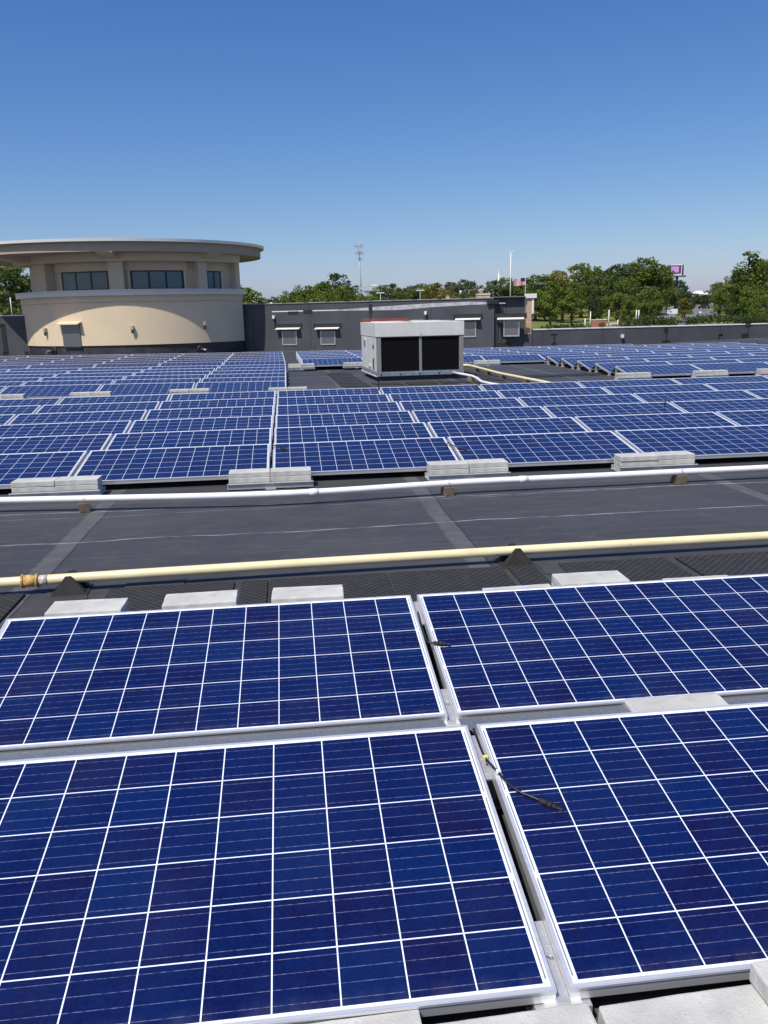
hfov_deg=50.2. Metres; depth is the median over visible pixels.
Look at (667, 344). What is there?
solar panel
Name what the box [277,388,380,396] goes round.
solar panel
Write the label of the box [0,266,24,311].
broadleaf tree
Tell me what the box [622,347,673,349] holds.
solar panel
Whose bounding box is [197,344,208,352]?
overflow pipe
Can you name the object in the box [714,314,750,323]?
hedge
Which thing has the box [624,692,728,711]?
concrete block
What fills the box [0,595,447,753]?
solar panel
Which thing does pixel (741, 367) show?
solar panel
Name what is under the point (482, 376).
rubber mat
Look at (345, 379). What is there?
rubber mat
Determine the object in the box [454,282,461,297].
utility pole
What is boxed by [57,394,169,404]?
solar panel
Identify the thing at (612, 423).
solar panel
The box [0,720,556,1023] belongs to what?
solar panel
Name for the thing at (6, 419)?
solar panel
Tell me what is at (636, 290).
round tree
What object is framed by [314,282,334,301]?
round tree
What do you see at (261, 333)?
building
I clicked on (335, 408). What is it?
solar panel
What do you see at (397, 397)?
solar panel
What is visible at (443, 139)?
sky
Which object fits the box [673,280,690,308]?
oak tree
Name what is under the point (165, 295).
rotunda
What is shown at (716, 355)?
solar panel
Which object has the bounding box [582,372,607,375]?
rubber mat
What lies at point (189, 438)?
solar panel
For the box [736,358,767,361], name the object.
solar panel
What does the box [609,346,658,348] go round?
solar panel
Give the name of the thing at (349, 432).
solar panel
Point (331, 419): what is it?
solar panel
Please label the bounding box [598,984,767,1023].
concrete block
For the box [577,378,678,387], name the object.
solar panel
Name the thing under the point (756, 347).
solar panel
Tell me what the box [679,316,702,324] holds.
hedge
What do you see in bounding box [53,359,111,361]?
solar panel
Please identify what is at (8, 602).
rubber mat
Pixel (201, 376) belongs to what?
solar panel
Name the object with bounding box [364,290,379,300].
round tree
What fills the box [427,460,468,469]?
concrete block
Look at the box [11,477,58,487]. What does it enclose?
concrete block
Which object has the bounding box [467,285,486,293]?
gabled house
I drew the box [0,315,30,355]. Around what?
parapet wall
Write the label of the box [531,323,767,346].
parapet
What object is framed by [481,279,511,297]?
round tree
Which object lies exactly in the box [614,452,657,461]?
concrete block
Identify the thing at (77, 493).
ballast tray
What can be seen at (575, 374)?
rubber mat
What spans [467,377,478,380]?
wood block
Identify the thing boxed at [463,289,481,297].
round tree
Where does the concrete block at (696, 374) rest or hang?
on the concrete block
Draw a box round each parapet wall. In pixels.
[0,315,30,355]
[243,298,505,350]
[487,296,525,347]
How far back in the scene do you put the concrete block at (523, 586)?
4.68 m
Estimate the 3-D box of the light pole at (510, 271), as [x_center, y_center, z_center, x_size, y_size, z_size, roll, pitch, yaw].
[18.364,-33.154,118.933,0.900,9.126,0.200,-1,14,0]
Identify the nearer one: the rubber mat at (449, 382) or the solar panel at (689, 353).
the rubber mat at (449, 382)
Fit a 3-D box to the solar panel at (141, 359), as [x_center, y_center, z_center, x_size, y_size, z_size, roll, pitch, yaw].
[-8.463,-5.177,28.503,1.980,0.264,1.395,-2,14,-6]
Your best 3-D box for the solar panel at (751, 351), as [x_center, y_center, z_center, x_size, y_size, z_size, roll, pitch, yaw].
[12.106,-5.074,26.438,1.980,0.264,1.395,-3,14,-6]
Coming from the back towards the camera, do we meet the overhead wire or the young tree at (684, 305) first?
the overhead wire
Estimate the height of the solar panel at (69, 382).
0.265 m
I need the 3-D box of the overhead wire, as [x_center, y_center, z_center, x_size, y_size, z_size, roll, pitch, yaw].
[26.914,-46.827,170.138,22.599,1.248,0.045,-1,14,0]
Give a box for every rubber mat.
[0,593,24,620]
[104,581,234,610]
[239,579,267,604]
[269,573,395,602]
[326,373,351,374]
[328,375,356,377]
[332,378,360,380]
[335,381,365,382]
[338,383,370,386]
[372,383,404,384]
[389,566,516,601]
[404,382,438,384]
[438,380,470,383]
[464,370,503,380]
[507,565,551,584]
[523,374,556,376]
[553,373,584,375]
[558,557,694,581]
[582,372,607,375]
[675,551,767,575]
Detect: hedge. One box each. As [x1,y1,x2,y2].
[539,323,590,328]
[616,318,647,326]
[636,313,664,325]
[658,317,680,325]
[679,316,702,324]
[695,313,720,324]
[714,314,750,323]
[743,315,767,322]
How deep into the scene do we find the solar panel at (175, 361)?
27.48 m
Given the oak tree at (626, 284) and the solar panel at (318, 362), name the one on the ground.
the oak tree at (626, 284)
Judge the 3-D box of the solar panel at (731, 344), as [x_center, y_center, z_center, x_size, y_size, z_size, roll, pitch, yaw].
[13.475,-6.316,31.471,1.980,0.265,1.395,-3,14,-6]
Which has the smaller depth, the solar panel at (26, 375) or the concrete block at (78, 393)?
the concrete block at (78, 393)
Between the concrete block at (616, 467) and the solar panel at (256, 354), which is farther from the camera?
the solar panel at (256, 354)
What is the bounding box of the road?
[678,305,713,324]
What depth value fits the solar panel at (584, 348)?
31.01 m
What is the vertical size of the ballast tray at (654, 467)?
0.072 m
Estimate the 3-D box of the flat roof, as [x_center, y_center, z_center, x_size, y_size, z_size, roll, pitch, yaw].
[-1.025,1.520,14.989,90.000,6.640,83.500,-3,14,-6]
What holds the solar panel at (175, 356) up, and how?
on the flat roof
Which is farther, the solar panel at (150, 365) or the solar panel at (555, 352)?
the solar panel at (555, 352)
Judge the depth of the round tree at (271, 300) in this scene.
298.57 m
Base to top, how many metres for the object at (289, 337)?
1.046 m
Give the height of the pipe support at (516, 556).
0.118 m
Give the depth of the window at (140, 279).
38.31 m
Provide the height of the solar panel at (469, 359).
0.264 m
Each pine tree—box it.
[0,266,13,310]
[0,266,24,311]
[0,267,31,302]
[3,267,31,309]
[18,273,30,307]
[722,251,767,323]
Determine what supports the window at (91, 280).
in the rotunda
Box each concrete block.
[3,394,25,397]
[3,396,25,398]
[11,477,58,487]
[11,486,54,492]
[45,598,128,615]
[55,475,101,485]
[55,481,102,490]
[70,392,89,395]
[70,395,90,396]
[90,391,111,394]
[162,590,237,609]
[169,389,188,392]
[169,392,188,394]
[189,388,209,391]
[229,468,269,477]
[229,477,269,483]
[268,387,287,390]
[270,466,310,476]
[270,475,310,481]
[271,584,343,602]
[288,387,306,389]
[312,1009,421,1023]
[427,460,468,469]
[427,467,468,474]
[440,1003,596,1023]
[465,458,507,467]
[469,466,507,472]
[482,584,550,590]
[552,570,629,585]
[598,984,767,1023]
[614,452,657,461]
[614,459,657,466]
[614,464,653,470]
[616,373,634,375]
[616,375,634,377]
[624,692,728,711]
[632,372,650,374]
[635,375,650,376]
[651,451,694,459]
[658,458,694,464]
[662,575,727,579]
[692,373,711,375]
[693,370,711,372]
[711,370,727,372]
[712,372,727,374]
[749,960,767,1005]
[756,368,767,370]
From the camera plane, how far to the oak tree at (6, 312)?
61.78 m
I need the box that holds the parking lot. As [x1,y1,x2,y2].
[658,306,679,317]
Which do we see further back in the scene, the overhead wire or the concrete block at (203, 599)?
the overhead wire
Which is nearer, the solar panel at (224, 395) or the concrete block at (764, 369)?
the solar panel at (224, 395)
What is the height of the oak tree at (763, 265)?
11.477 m
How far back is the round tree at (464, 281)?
259.50 m
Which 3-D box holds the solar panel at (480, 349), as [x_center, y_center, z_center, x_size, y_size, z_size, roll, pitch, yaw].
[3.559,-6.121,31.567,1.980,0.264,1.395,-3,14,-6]
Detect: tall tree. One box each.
[240,285,255,303]
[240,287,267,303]
[407,285,423,299]
[511,280,532,298]
[529,277,555,321]
[615,262,636,310]
[634,258,671,309]
[735,261,767,322]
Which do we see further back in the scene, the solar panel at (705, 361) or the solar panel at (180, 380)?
the solar panel at (705, 361)
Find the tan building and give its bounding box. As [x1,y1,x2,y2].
[475,294,489,297]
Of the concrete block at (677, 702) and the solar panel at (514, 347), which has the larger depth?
the solar panel at (514, 347)
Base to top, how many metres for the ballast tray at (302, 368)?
0.072 m
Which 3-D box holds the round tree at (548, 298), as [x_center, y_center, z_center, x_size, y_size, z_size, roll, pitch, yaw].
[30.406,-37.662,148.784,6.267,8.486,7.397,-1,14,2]
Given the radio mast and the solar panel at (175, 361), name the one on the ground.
the radio mast
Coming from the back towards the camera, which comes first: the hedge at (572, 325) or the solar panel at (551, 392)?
the hedge at (572, 325)
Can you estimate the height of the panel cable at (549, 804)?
0.065 m
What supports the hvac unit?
on the flat roof
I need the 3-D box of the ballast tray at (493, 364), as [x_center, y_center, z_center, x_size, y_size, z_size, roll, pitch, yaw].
[3.273,-4.688,26.047,0.840,0.072,0.275,-3,14,-6]
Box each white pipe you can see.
[0,465,767,503]
[452,371,497,383]
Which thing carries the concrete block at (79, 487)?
on the concrete block
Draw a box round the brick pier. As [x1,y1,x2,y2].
[524,293,536,346]
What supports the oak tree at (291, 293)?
on the ground
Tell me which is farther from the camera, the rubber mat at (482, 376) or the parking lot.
the parking lot
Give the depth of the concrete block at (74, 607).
4.42 m
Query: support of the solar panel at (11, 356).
on the flat roof
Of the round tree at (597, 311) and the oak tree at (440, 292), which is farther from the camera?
the oak tree at (440, 292)
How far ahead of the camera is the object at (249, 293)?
69.36 m
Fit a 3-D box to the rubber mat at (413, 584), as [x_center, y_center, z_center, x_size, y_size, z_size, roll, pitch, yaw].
[0.444,0.468,4.990,0.742,0.012,0.760,-3,14,-6]
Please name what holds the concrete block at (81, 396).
on the concrete block
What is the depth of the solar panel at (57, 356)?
32.24 m
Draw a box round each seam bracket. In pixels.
[413,602,460,726]
[471,735,582,1007]
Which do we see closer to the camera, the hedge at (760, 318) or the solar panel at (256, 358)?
the solar panel at (256, 358)
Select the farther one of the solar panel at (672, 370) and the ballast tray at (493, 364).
the ballast tray at (493, 364)
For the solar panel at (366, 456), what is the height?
0.265 m
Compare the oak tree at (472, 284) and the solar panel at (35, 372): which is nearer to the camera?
the solar panel at (35, 372)
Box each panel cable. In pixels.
[417,611,449,645]
[446,443,466,450]
[473,728,562,810]
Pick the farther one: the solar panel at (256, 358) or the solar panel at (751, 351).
the solar panel at (256, 358)
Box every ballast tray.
[8,486,105,496]
[227,477,313,490]
[288,367,314,369]
[343,366,361,367]
[425,472,510,480]
[473,363,500,365]
[611,464,697,471]
[614,377,651,379]
[691,375,728,377]
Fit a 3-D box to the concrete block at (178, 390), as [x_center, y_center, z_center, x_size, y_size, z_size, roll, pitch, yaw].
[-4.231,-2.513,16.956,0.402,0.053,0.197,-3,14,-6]
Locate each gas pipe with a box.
[0,531,767,587]
[463,364,548,382]
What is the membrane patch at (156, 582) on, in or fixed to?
on the flat roof
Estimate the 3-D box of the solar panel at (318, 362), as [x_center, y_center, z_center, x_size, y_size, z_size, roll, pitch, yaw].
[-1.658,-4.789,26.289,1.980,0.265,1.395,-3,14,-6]
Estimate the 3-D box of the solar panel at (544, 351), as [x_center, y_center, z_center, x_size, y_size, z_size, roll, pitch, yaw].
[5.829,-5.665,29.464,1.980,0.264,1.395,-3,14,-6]
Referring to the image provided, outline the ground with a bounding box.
[531,304,767,328]
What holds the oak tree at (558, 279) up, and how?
on the ground
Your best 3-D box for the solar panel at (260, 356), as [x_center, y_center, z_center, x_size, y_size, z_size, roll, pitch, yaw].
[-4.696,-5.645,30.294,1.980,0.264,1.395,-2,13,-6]
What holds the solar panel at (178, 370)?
on the flat roof
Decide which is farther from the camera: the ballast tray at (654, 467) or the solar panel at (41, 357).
the solar panel at (41, 357)
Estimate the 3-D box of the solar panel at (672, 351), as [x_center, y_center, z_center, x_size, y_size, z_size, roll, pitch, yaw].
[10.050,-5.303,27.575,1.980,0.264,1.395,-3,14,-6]
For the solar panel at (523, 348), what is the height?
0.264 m
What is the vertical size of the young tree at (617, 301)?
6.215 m
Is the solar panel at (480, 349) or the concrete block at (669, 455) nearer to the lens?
the concrete block at (669, 455)
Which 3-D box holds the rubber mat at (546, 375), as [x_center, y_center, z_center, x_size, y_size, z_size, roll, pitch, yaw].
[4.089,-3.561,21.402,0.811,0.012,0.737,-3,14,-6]
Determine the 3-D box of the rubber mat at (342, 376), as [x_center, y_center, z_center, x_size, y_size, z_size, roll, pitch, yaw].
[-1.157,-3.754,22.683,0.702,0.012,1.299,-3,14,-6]
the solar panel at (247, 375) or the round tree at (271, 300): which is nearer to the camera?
the solar panel at (247, 375)
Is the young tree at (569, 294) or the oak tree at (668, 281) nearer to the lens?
the young tree at (569, 294)
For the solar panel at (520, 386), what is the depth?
16.08 m
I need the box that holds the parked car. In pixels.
[698,304,709,308]
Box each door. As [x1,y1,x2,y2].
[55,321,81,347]
[61,324,81,346]
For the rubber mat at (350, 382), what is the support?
on the flat roof
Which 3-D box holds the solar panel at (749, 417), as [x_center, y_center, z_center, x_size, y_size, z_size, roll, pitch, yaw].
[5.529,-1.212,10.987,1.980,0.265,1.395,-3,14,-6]
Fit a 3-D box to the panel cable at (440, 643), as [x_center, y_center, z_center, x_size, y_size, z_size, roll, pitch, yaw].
[0.193,0.550,3.840,0.092,0.040,0.376,-6,14,-20]
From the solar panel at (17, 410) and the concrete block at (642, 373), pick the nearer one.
the solar panel at (17, 410)
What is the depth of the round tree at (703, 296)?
283.42 m
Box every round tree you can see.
[264,296,279,303]
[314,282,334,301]
[320,272,361,294]
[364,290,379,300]
[382,283,411,299]
[414,283,455,299]
[453,279,470,293]
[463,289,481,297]
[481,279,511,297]
[534,281,567,323]
[584,292,606,318]
[595,269,623,315]
[617,295,642,323]
[621,282,650,318]
[665,277,680,311]
[675,287,697,317]
[699,294,709,304]
[722,290,744,322]
[748,289,767,322]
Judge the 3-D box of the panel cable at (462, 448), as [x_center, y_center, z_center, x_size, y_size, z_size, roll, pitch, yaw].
[0.788,-0.718,9.016,0.262,0.070,0.070,8,17,35]
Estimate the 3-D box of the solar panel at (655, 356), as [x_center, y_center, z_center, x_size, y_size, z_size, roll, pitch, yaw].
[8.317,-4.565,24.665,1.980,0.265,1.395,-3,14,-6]
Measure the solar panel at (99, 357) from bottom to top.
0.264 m
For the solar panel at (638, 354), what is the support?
on the flat roof
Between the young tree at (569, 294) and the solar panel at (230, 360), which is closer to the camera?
the solar panel at (230, 360)
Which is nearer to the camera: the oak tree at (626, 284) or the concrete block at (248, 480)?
the concrete block at (248, 480)
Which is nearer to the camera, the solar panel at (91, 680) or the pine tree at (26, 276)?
the solar panel at (91, 680)
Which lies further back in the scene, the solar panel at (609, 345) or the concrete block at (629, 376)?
the solar panel at (609, 345)
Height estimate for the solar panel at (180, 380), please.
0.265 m
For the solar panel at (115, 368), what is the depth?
23.91 m
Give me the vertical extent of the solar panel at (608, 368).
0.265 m
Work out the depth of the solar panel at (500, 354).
28.21 m
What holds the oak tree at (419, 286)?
on the ground
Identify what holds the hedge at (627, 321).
on the ground
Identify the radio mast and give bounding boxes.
[354,244,362,289]
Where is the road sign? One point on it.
(674, 311)
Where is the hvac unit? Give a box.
[360,318,463,380]
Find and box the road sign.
[670,309,677,317]
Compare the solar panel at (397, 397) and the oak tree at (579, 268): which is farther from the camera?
the oak tree at (579, 268)
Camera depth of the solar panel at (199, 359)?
28.83 m
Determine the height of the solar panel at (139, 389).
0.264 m
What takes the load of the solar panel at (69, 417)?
on the flat roof
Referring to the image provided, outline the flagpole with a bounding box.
[514,277,525,293]
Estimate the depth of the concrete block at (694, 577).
4.77 m
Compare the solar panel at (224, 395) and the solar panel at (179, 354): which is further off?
the solar panel at (179, 354)
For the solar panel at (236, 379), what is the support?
on the flat roof
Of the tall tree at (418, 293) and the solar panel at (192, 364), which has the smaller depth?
the solar panel at (192, 364)
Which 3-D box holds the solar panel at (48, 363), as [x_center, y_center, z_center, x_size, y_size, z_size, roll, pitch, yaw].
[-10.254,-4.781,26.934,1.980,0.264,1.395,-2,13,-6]
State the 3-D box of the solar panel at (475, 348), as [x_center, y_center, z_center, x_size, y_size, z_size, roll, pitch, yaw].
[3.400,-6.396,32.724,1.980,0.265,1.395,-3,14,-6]
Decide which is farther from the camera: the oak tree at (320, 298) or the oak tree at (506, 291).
the oak tree at (506, 291)
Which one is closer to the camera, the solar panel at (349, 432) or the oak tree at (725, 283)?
the solar panel at (349, 432)
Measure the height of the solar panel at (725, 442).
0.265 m
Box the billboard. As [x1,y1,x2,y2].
[670,264,685,308]
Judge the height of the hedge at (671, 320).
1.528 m
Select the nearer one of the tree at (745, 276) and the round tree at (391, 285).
the tree at (745, 276)
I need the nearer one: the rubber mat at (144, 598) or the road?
the rubber mat at (144, 598)
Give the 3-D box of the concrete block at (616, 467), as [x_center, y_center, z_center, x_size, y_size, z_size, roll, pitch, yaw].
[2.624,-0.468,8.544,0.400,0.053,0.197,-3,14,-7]
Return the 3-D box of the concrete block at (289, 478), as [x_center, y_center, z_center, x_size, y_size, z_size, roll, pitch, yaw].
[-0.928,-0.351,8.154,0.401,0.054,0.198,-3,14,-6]
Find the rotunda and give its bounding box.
[0,238,263,355]
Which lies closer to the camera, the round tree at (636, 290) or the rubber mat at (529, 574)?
the rubber mat at (529, 574)
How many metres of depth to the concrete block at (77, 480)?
7.84 m
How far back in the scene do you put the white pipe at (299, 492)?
7.42 m
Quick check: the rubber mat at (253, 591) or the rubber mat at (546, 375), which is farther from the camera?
the rubber mat at (546, 375)
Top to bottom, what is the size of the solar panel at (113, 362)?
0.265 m
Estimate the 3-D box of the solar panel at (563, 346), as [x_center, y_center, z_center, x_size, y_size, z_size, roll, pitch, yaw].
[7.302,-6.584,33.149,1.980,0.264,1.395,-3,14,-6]
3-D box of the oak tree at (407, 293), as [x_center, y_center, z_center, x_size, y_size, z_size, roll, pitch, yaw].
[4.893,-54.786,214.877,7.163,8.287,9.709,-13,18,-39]
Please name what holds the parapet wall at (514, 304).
on the flat roof
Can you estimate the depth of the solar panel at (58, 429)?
11.27 m
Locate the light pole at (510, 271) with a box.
[508,251,513,295]
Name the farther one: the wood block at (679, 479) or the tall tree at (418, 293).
the tall tree at (418, 293)
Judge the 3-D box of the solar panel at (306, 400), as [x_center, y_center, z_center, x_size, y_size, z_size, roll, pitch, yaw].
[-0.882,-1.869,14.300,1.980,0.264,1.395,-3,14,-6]
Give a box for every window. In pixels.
[61,271,109,290]
[130,270,183,288]
[207,271,221,288]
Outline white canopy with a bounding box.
[692,291,704,300]
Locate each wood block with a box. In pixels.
[79,502,90,512]
[440,486,454,496]
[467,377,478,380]
[670,475,687,484]
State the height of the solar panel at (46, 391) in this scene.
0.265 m
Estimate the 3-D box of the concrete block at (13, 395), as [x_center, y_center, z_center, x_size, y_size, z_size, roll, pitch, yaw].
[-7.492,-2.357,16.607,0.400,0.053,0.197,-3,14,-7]
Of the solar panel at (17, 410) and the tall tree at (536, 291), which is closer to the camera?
the solar panel at (17, 410)
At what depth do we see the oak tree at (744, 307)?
143.63 m
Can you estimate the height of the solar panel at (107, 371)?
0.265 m
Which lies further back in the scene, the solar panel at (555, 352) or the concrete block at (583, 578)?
the solar panel at (555, 352)
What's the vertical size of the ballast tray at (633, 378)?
0.072 m
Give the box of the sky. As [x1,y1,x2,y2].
[0,0,767,304]
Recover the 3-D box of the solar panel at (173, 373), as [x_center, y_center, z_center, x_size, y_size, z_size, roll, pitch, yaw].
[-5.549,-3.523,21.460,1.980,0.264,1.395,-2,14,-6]
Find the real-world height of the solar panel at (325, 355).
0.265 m
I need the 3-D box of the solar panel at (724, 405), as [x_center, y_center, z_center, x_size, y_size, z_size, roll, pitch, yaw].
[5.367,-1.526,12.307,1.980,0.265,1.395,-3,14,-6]
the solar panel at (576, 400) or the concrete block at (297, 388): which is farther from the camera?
the concrete block at (297, 388)
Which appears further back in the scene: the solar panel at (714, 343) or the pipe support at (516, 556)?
the solar panel at (714, 343)
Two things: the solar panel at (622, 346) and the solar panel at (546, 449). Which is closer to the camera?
the solar panel at (546, 449)
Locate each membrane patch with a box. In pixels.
[12,597,87,617]
[124,577,185,587]
[537,561,578,573]
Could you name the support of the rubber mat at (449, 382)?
on the flat roof
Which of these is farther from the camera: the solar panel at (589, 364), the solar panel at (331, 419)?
the solar panel at (589, 364)
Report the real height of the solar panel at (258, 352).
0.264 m
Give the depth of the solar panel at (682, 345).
31.49 m
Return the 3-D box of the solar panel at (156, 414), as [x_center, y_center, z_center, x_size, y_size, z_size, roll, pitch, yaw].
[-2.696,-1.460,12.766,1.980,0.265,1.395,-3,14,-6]
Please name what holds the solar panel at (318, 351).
on the flat roof
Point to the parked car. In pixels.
(703, 306)
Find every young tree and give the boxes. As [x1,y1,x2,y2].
[559,281,584,323]
[604,292,628,323]
[675,298,692,320]
[706,290,731,314]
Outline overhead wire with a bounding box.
[462,282,567,289]
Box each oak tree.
[0,308,22,314]
[277,289,306,302]
[282,285,319,302]
[307,290,342,301]
[329,285,370,301]
[367,285,402,300]
[396,287,416,299]
[412,283,430,299]
[434,289,454,298]
[444,281,461,295]
[444,292,469,298]
[455,280,479,297]
[486,277,523,297]
[513,274,544,320]
[534,274,562,311]
[548,269,582,322]
[565,263,609,317]
[573,266,617,318]
[607,280,643,314]
[608,263,630,287]
[613,257,666,300]
[634,286,665,321]
[656,265,675,312]
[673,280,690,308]
[691,293,705,305]
[705,283,717,306]
[707,276,734,303]
[708,284,727,306]
[725,271,744,319]
[735,286,762,322]
[739,259,767,308]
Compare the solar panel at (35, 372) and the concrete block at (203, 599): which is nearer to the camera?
the concrete block at (203, 599)
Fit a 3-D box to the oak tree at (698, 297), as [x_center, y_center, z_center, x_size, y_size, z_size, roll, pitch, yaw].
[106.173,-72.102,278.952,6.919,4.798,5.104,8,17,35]
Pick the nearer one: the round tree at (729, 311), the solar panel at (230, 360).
the solar panel at (230, 360)
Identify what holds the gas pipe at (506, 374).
on the wood block
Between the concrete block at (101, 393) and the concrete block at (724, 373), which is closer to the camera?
the concrete block at (101, 393)
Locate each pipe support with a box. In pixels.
[49,570,93,598]
[494,543,536,568]
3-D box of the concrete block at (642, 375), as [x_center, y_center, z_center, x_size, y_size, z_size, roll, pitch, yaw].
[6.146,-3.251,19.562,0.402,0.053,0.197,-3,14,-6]
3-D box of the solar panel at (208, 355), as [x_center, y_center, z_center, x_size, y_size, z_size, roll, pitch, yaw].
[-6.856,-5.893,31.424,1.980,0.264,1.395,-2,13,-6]
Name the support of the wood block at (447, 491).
on the flat roof
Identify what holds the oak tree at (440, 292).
on the ground
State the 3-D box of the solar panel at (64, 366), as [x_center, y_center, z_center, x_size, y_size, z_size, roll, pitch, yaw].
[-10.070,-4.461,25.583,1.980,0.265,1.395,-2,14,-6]
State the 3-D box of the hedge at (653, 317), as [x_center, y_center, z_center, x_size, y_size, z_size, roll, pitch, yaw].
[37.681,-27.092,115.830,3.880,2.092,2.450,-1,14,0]
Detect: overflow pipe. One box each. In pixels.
[45,346,56,354]
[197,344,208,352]
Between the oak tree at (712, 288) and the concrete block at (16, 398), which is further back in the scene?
the oak tree at (712, 288)
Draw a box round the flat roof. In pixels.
[0,344,767,1023]
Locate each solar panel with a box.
[0,356,27,357]
[0,360,53,362]
[0,362,42,364]
[0,365,30,368]
[0,371,68,374]
[0,374,55,377]
[0,377,41,381]
[0,381,25,386]
[0,384,101,398]
[0,398,61,406]
[0,405,40,415]
[0,414,15,424]
[0,420,131,437]
[0,434,112,453]
[0,451,87,488]
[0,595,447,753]
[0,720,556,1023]
[6,358,62,360]
[7,368,80,371]
[7,410,146,424]
[17,357,71,358]
[22,380,113,385]
[27,364,95,368]
[28,355,80,356]
[35,401,159,413]
[40,376,124,380]
[41,362,104,364]
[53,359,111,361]
[55,372,134,376]
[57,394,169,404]
[63,358,119,359]
[67,369,142,373]
[72,356,125,357]
[74,444,271,484]
[80,367,149,369]
[81,354,131,356]
[94,363,159,367]
[98,382,194,395]
[104,361,165,363]
[105,428,272,461]
[112,358,170,360]
[113,378,200,385]
[120,357,174,358]
[124,374,205,380]
[127,355,178,357]
[127,415,273,443]
[132,353,182,355]
[133,371,210,377]
[143,368,214,372]
[144,406,274,429]
[150,365,218,369]
[158,397,275,418]
[159,362,222,366]
[165,360,225,363]
[169,391,276,409]
[171,358,227,361]
[176,356,229,357]
[179,354,231,356]
[183,353,232,354]
[194,381,285,392]
[201,377,285,381]
[207,373,286,386]
[211,370,286,381]
[215,367,286,378]
[219,364,285,367]
[223,361,284,364]
[226,359,284,361]
[228,357,283,358]
[230,355,283,357]
[232,353,282,355]
[234,352,282,353]
[273,437,457,475]
[274,422,432,442]
[275,411,414,427]
[276,401,400,414]
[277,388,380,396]
[277,394,389,404]
[296,350,345,359]
[297,351,348,360]
[298,353,351,362]
[299,354,354,363]
[300,356,357,363]
[301,357,361,366]
[380,384,483,397]
[389,390,501,404]
[399,397,524,414]
[411,406,552,424]
[415,574,767,734]
[427,417,587,441]
[447,431,638,466]
[458,695,767,1022]
[463,348,491,349]
[463,349,499,350]
[463,350,507,352]
[463,355,484,363]
[465,351,518,353]
[472,353,527,355]
[480,381,581,391]
[481,354,546,363]
[492,346,539,348]
[497,387,609,398]
[500,347,549,349]
[508,349,559,350]
[517,350,570,352]
[518,394,644,407]
[528,351,583,353]
[538,352,597,361]
[539,345,585,347]
[543,402,685,417]
[545,354,609,365]
[548,346,596,348]
[559,347,610,349]
[559,356,627,368]
[571,348,623,350]
[574,359,648,371]
[574,412,737,431]
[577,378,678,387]
[582,350,636,352]
[586,344,631,345]
[591,361,671,375]
[595,351,653,354]
[597,345,644,346]
[602,384,716,394]
[607,353,669,356]
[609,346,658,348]
[612,364,700,376]
[614,425,767,458]
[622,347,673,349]
[625,355,689,358]
[633,390,758,402]
[637,348,691,350]
[645,344,692,345]
[645,357,714,361]
[652,349,708,352]
[659,345,708,346]
[666,359,739,363]
[668,351,727,354]
[670,398,767,412]
[671,375,767,383]
[674,346,724,347]
[688,353,751,356]
[689,347,742,349]
[690,362,767,373]
[693,342,739,344]
[705,382,767,390]
[706,348,763,350]
[707,343,757,345]
[711,355,767,359]
[715,410,767,425]
[724,344,767,346]
[725,350,767,352]
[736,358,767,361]
[743,346,767,347]
[744,389,767,397]
[749,352,767,354]
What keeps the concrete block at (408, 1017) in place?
on the ballast tray
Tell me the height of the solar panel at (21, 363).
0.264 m
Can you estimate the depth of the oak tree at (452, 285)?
257.33 m
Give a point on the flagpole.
(519, 281)
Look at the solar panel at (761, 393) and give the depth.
13.86 m
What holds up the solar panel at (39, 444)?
on the flat roof
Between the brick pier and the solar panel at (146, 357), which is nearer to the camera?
the solar panel at (146, 357)
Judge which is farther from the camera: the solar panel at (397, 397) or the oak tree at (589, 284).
the oak tree at (589, 284)
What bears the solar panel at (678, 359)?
on the flat roof
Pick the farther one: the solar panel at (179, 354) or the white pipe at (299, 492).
the solar panel at (179, 354)
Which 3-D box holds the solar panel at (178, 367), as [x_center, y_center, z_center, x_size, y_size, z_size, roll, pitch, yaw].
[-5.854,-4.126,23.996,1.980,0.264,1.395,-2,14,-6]
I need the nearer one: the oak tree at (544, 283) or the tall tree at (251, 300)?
the tall tree at (251, 300)
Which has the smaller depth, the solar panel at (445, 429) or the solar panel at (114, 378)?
the solar panel at (445, 429)
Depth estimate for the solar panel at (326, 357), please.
27.59 m
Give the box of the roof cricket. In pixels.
[658,338,767,344]
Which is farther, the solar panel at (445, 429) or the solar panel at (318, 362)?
the solar panel at (318, 362)
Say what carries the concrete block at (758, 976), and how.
on the concrete block at (744, 1004)
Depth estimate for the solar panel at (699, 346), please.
30.27 m
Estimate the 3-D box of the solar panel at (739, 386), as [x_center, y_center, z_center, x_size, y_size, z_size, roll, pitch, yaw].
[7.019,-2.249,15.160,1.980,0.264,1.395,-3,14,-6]
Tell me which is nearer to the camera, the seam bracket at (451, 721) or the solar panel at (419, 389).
the seam bracket at (451, 721)
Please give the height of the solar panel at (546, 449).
0.264 m
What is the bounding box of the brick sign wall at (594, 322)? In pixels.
[591,319,606,326]

